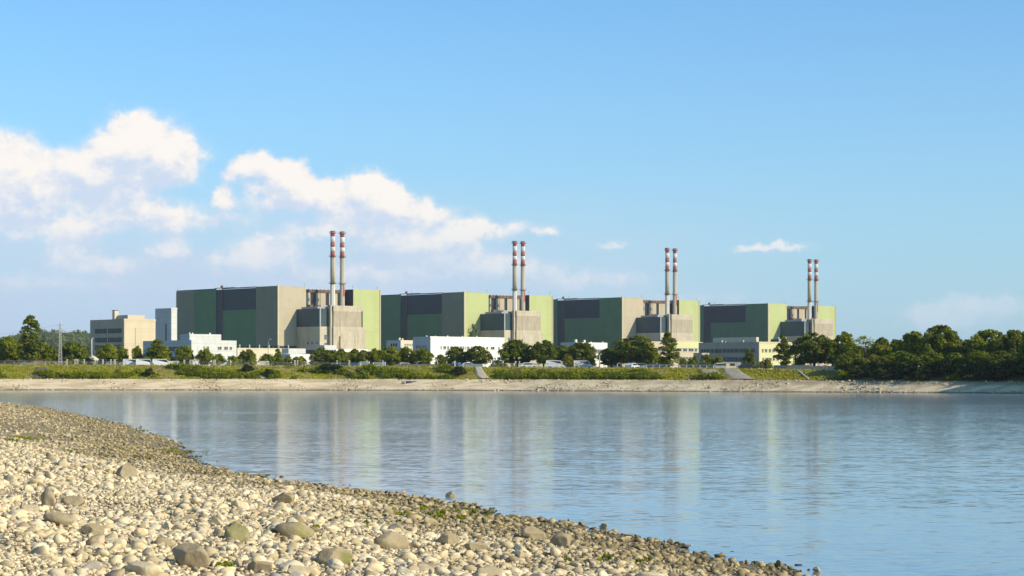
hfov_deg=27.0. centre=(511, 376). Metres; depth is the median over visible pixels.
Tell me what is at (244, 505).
stone
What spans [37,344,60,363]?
broadleaf tree
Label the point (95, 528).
boulder
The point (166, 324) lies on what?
stair tower
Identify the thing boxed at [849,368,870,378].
bush
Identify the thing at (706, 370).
stone apron
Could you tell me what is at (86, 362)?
railing fence
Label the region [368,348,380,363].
broadleaf tree
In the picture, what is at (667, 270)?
chimney
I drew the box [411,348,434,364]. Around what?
broadleaf tree
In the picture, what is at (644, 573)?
stone
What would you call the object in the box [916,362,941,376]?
bush
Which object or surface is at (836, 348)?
broadleaf tree
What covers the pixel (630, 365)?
parked car
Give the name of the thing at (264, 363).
van
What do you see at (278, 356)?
broadleaf tree
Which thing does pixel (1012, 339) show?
broadleaf tree
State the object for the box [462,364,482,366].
wall
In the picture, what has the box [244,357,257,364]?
bush
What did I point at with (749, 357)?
broadleaf tree
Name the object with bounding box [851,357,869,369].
broadleaf tree
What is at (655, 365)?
parked car
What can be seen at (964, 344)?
broadleaf tree
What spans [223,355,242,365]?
bush
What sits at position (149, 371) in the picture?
bush
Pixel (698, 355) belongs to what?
annex building
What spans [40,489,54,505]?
boulder
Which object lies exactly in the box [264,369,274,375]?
bush
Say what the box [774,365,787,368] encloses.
wall
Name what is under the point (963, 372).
bush
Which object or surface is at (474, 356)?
broadleaf tree
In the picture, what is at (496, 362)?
bush
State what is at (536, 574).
stone
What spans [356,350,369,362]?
broadleaf tree
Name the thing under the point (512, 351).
broadleaf tree
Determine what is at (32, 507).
stone
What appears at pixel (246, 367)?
bush
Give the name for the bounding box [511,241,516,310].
chimney
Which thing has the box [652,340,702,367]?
office building
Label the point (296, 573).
stone
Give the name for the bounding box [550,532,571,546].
boulder
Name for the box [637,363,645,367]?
parked car
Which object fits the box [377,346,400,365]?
broadleaf tree
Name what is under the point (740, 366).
parked car
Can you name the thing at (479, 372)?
stone ramp
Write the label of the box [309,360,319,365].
bush
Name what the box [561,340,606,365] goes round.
office building
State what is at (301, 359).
bush
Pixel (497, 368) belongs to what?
bank grass
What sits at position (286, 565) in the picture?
stone
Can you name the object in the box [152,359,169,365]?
parked van
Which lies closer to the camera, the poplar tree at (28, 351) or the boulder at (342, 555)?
the boulder at (342, 555)
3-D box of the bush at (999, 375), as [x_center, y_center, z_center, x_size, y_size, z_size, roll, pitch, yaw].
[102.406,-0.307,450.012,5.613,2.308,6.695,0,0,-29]
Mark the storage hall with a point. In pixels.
(304, 355)
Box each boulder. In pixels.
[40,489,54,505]
[42,511,73,526]
[61,496,84,506]
[80,523,104,534]
[116,463,136,477]
[172,543,208,567]
[223,522,249,542]
[247,560,272,572]
[272,492,294,503]
[275,522,313,537]
[317,548,351,564]
[374,530,408,549]
[434,532,459,544]
[445,491,455,496]
[464,541,487,550]
[521,526,545,538]
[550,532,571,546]
[599,523,607,528]
[812,567,820,571]
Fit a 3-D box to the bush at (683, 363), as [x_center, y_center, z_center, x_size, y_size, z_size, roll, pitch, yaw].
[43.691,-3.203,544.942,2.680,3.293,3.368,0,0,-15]
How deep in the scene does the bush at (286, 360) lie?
579.30 m
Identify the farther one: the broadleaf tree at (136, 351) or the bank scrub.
the broadleaf tree at (136, 351)
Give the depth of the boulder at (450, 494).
62.18 m
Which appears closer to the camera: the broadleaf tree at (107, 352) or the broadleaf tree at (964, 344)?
the broadleaf tree at (964, 344)
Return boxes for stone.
[20,504,38,510]
[38,556,54,561]
[81,560,102,569]
[125,561,163,575]
[162,521,172,529]
[231,500,249,509]
[277,560,304,570]
[287,565,318,575]
[287,571,302,575]
[388,523,403,530]
[396,565,417,575]
[475,565,501,575]
[514,549,530,557]
[515,543,527,551]
[529,573,544,575]
[636,571,664,575]
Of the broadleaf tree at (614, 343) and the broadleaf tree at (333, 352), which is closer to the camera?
the broadleaf tree at (614, 343)
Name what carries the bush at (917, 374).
on the ground at (822, 385)
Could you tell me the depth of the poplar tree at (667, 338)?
529.10 m
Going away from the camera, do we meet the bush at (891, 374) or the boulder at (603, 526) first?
the boulder at (603, 526)
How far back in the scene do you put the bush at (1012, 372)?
447.86 m
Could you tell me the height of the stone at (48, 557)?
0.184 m
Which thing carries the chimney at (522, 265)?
on the ground at (822, 385)
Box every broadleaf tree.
[0,336,21,363]
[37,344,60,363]
[56,342,93,364]
[95,343,119,363]
[113,346,128,362]
[131,345,143,358]
[140,339,175,360]
[174,345,194,363]
[194,348,213,363]
[238,349,256,362]
[274,349,282,364]
[308,347,333,364]
[326,350,335,363]
[334,348,351,362]
[347,348,358,362]
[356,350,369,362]
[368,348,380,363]
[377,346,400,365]
[399,346,415,363]
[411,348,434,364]
[444,346,468,363]
[464,346,494,363]
[496,339,536,366]
[530,340,558,366]
[553,345,571,360]
[562,354,573,366]
[567,342,596,365]
[596,348,627,367]
[611,338,621,367]
[614,335,658,363]
[643,351,660,363]
[741,348,755,365]
[785,332,833,365]
[817,354,833,365]
[826,331,860,363]
[833,355,852,369]
[843,335,875,358]
[849,353,860,359]
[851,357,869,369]
[867,337,891,356]
[868,354,879,363]
[874,355,894,369]
[889,351,911,360]
[890,339,899,348]
[891,331,922,356]
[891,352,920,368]
[914,324,964,359]
[917,344,933,361]
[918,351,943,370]
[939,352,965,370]
[961,339,969,357]
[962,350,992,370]
[964,329,1011,356]
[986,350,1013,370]
[992,329,1023,367]
[1010,352,1023,371]
[1017,338,1023,357]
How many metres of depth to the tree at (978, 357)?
455.06 m
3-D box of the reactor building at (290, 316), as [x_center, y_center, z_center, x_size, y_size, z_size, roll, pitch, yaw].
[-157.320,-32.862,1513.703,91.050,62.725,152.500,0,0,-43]
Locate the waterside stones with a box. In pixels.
[0,402,822,575]
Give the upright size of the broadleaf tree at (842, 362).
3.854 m
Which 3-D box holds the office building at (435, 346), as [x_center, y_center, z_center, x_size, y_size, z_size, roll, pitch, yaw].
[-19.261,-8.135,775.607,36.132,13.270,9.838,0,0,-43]
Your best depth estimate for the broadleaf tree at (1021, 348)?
439.36 m
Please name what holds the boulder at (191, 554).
on the shore at (159, 441)
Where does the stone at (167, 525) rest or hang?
on the shore at (159, 441)
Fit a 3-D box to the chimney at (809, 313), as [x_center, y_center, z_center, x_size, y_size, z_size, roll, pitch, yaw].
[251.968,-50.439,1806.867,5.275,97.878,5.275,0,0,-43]
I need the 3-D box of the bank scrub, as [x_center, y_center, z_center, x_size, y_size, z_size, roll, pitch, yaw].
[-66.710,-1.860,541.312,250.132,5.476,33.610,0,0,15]
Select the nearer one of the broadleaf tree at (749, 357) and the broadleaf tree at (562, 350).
the broadleaf tree at (749, 357)
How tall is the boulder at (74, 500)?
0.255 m
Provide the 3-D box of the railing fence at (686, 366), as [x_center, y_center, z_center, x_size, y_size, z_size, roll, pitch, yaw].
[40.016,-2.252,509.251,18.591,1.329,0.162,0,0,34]
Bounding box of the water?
[0,390,1023,575]
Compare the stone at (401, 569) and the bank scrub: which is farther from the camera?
the bank scrub
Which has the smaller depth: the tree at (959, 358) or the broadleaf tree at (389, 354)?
the tree at (959, 358)
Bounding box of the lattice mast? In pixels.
[55,323,64,363]
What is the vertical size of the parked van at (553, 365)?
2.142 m
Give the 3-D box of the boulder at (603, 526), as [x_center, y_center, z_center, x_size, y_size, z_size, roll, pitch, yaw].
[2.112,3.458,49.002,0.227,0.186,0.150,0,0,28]
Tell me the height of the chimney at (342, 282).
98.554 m
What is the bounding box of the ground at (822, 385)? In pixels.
[0,365,1023,393]
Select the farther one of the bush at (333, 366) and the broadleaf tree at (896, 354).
the bush at (333, 366)
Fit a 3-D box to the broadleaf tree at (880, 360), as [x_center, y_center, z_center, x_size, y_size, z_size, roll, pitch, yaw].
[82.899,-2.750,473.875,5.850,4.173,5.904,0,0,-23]
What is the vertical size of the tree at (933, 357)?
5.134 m
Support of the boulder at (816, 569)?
in the water
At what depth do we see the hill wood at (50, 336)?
3162.39 m
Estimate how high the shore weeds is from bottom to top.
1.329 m
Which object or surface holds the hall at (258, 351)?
on the ground at (822, 385)
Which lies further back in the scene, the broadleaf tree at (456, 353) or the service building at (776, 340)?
the service building at (776, 340)
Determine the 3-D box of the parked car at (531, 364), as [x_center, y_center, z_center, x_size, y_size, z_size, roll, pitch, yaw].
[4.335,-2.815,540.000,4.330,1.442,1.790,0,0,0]
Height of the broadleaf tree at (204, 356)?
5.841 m
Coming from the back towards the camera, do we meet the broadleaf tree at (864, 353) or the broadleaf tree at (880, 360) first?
the broadleaf tree at (864, 353)
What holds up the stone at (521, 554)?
on the shore at (159, 441)
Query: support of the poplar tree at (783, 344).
on the ground at (822, 385)
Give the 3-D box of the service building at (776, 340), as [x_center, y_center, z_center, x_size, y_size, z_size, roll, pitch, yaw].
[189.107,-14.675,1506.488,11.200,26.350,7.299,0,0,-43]
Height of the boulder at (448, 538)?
0.244 m
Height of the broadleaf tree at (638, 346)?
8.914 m
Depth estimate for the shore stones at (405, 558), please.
33.87 m
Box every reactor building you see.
[176,283,380,349]
[381,291,552,367]
[553,296,699,367]
[700,301,835,365]
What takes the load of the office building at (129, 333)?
on the ground at (822, 385)
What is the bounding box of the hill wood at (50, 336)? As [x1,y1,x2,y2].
[0,329,89,363]
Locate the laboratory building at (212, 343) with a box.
[143,333,236,365]
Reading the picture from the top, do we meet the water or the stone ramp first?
the stone ramp
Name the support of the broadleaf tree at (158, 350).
on the ground at (822, 385)
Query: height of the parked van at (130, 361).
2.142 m
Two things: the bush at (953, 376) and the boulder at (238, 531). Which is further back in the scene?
the bush at (953, 376)
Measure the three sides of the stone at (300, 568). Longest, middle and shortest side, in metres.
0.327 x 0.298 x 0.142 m
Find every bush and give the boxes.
[141,367,154,374]
[211,354,225,364]
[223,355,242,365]
[243,363,256,370]
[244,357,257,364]
[258,354,275,365]
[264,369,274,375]
[281,355,291,365]
[290,356,307,365]
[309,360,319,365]
[318,364,342,368]
[434,354,446,363]
[450,366,468,374]
[490,360,507,366]
[678,358,687,367]
[685,355,700,367]
[697,354,712,368]
[709,356,723,365]
[757,358,772,368]
[791,354,804,364]
[831,370,854,379]
[843,362,858,374]
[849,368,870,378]
[861,362,876,374]
[869,368,890,378]
[880,360,895,371]
[882,369,904,378]
[894,361,917,376]
[909,369,938,379]
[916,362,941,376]
[937,361,959,375]
[945,373,964,379]
[954,362,980,375]
[963,369,984,379]
[981,370,1008,379]
[1001,361,1023,376]
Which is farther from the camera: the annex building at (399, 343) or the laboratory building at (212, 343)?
the annex building at (399, 343)
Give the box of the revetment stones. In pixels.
[0,378,1023,393]
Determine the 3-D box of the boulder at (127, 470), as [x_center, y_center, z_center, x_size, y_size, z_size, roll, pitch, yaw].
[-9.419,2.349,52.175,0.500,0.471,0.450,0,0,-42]
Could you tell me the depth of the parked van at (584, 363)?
544.13 m
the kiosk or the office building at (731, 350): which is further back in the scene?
the office building at (731, 350)
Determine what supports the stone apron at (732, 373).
on the ground at (822, 385)
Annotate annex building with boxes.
[387,338,412,365]
[693,353,708,368]
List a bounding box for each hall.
[237,344,296,365]
[282,349,305,353]
[282,353,311,365]
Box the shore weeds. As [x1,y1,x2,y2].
[4,435,651,566]
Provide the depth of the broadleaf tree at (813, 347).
508.07 m
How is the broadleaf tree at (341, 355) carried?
on the ground at (822, 385)
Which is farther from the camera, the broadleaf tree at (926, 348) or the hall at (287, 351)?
the hall at (287, 351)
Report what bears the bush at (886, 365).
on the ground at (822, 385)
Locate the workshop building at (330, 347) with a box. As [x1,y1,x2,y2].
[306,345,386,365]
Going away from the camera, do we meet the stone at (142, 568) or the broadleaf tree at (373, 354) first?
the stone at (142, 568)
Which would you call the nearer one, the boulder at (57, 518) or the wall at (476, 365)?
the boulder at (57, 518)
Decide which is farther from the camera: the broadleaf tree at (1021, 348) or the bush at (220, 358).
the bush at (220, 358)
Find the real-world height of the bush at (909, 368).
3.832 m
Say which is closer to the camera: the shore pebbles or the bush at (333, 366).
the shore pebbles
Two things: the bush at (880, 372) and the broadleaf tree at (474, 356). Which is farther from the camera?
the broadleaf tree at (474, 356)
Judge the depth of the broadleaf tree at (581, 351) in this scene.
549.81 m
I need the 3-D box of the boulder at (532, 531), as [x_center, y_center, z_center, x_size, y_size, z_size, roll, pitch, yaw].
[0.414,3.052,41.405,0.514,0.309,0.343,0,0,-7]
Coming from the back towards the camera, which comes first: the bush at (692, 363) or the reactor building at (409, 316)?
the reactor building at (409, 316)
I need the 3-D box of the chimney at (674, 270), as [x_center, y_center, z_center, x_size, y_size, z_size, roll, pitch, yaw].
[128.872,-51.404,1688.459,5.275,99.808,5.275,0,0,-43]
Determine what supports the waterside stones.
on the shore at (159, 441)
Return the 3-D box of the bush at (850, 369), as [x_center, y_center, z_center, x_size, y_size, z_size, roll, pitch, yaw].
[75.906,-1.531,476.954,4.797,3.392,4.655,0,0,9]
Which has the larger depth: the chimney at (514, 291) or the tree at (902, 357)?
the chimney at (514, 291)
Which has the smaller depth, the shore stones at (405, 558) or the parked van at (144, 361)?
the shore stones at (405, 558)
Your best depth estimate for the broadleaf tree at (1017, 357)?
447.22 m
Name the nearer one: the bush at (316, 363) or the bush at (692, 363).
the bush at (692, 363)
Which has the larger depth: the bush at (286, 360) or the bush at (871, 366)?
the bush at (286, 360)
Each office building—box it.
[90,310,155,364]
[413,335,503,366]
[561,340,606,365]
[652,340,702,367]
[699,337,794,368]
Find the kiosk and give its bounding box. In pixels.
[714,363,739,368]
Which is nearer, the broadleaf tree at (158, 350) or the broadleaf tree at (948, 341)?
the broadleaf tree at (948, 341)
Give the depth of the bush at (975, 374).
452.11 m
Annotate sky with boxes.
[0,0,1023,366]
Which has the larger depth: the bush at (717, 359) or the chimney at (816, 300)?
the chimney at (816, 300)
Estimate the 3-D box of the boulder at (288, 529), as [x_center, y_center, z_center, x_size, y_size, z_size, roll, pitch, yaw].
[-3.392,2.375,33.043,0.577,0.259,0.422,0,0,16]
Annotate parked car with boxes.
[451,362,461,366]
[521,363,537,366]
[625,363,639,367]
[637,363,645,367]
[647,363,663,367]
[737,364,755,368]
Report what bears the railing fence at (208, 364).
on the ground at (822, 385)
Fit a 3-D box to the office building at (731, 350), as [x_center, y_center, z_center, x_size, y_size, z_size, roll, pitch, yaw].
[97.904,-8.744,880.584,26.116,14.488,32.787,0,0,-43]
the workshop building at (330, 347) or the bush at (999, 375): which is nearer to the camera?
the bush at (999, 375)
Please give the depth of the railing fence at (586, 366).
523.86 m
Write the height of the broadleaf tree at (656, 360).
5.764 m
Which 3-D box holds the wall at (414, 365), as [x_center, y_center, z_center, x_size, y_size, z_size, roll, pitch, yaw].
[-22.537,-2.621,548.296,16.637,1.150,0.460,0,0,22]
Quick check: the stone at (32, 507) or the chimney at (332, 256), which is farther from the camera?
the chimney at (332, 256)
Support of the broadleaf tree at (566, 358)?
on the ground at (822, 385)
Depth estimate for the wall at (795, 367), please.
492.34 m
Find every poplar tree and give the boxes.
[16,315,46,362]
[657,332,681,367]
[773,335,792,364]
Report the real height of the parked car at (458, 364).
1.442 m
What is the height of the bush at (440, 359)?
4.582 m
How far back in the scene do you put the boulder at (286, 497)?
46.88 m
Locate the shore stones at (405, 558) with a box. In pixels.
[0,436,692,575]
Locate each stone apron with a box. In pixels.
[699,369,720,375]
[722,368,753,378]
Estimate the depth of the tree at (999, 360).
451.17 m
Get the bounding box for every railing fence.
[35,361,65,364]
[67,361,125,363]
[187,362,257,365]
[484,363,566,367]
[568,364,606,366]
[646,364,713,368]
[742,365,773,368]
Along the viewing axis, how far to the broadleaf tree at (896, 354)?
477.56 m
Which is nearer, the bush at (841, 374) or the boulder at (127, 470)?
the boulder at (127, 470)
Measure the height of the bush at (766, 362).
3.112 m
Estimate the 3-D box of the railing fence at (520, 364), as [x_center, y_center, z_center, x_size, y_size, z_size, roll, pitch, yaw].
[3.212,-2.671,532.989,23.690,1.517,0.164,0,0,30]
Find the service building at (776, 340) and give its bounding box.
[771,337,786,341]
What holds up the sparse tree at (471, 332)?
on the ground at (822, 385)
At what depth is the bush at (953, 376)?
455.80 m
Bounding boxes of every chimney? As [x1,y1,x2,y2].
[329,231,335,305]
[338,231,345,305]
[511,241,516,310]
[519,241,525,310]
[664,248,670,314]
[672,248,677,313]
[806,259,812,319]
[813,259,818,318]
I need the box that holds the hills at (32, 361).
[0,341,89,364]
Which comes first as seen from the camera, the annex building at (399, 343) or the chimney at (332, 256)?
the annex building at (399, 343)
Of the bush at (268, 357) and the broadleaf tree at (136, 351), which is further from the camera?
the broadleaf tree at (136, 351)
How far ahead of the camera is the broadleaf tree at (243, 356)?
582.85 m
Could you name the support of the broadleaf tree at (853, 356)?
on the ground at (822, 385)
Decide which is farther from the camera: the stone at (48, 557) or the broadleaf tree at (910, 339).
the broadleaf tree at (910, 339)
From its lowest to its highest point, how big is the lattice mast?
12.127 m
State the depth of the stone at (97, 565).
22.88 m
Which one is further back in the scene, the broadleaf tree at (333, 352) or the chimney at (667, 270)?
the chimney at (667, 270)
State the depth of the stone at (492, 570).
27.07 m
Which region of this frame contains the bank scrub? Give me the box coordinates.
[0,361,727,379]
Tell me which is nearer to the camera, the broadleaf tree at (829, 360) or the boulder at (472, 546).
the boulder at (472, 546)
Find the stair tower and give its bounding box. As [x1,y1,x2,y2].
[155,308,176,340]
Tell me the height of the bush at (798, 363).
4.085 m
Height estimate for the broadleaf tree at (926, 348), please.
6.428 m
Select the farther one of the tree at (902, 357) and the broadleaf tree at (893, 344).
the broadleaf tree at (893, 344)
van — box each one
[123,359,135,364]
[136,359,151,364]
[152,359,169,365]
[259,361,268,365]
[546,360,565,367]
[574,360,592,367]
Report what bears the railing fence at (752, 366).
on the ground at (822, 385)
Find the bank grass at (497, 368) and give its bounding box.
[0,364,833,380]
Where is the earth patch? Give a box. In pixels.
[32,367,60,377]
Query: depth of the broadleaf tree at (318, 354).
578.41 m
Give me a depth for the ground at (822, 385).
522.97 m
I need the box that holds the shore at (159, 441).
[0,403,797,575]
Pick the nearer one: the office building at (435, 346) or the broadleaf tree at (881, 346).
the broadleaf tree at (881, 346)
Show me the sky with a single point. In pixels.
(151, 150)
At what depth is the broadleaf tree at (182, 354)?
586.51 m
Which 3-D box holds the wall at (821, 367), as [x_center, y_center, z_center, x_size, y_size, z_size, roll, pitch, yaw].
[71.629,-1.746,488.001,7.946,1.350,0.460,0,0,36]
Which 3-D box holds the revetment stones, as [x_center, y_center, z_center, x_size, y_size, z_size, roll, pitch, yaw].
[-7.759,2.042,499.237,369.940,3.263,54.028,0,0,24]
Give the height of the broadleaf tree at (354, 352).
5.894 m
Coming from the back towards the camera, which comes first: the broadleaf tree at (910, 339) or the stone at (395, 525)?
the broadleaf tree at (910, 339)
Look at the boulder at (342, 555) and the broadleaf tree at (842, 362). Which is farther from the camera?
the broadleaf tree at (842, 362)
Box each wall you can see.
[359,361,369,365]
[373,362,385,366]
[395,364,450,366]
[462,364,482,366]
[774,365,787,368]
[787,365,809,369]
[809,366,839,369]
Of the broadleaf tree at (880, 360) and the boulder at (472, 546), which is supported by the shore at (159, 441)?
the boulder at (472, 546)
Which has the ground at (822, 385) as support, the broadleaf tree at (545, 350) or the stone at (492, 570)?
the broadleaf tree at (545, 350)
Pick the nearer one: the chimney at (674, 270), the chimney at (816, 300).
the chimney at (674, 270)
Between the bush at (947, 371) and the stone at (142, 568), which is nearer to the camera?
the stone at (142, 568)
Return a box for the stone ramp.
[474,366,488,378]
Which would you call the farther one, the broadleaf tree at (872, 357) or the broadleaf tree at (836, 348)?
the broadleaf tree at (836, 348)
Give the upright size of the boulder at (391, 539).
0.367 m
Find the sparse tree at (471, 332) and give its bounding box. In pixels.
[467,323,480,336]
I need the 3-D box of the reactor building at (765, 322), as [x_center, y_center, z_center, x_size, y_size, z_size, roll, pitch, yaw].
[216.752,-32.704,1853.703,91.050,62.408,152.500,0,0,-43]
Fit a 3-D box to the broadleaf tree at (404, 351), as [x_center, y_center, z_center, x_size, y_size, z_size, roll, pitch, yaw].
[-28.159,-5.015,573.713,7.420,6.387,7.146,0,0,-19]
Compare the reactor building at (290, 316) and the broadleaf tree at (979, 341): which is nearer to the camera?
the broadleaf tree at (979, 341)
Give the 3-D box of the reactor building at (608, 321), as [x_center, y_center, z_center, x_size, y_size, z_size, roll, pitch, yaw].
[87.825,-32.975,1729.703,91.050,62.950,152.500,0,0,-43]
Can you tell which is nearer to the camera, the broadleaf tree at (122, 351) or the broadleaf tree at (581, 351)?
the broadleaf tree at (581, 351)
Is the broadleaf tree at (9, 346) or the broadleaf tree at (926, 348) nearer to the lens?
the broadleaf tree at (926, 348)
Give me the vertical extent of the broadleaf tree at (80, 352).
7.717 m
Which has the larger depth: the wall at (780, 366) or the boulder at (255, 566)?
the wall at (780, 366)
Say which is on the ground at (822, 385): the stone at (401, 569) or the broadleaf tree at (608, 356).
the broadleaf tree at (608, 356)
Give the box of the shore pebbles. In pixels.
[0,459,715,575]
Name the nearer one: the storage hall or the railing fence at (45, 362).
the railing fence at (45, 362)
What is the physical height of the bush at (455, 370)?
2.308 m
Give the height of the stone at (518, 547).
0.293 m
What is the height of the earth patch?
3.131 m

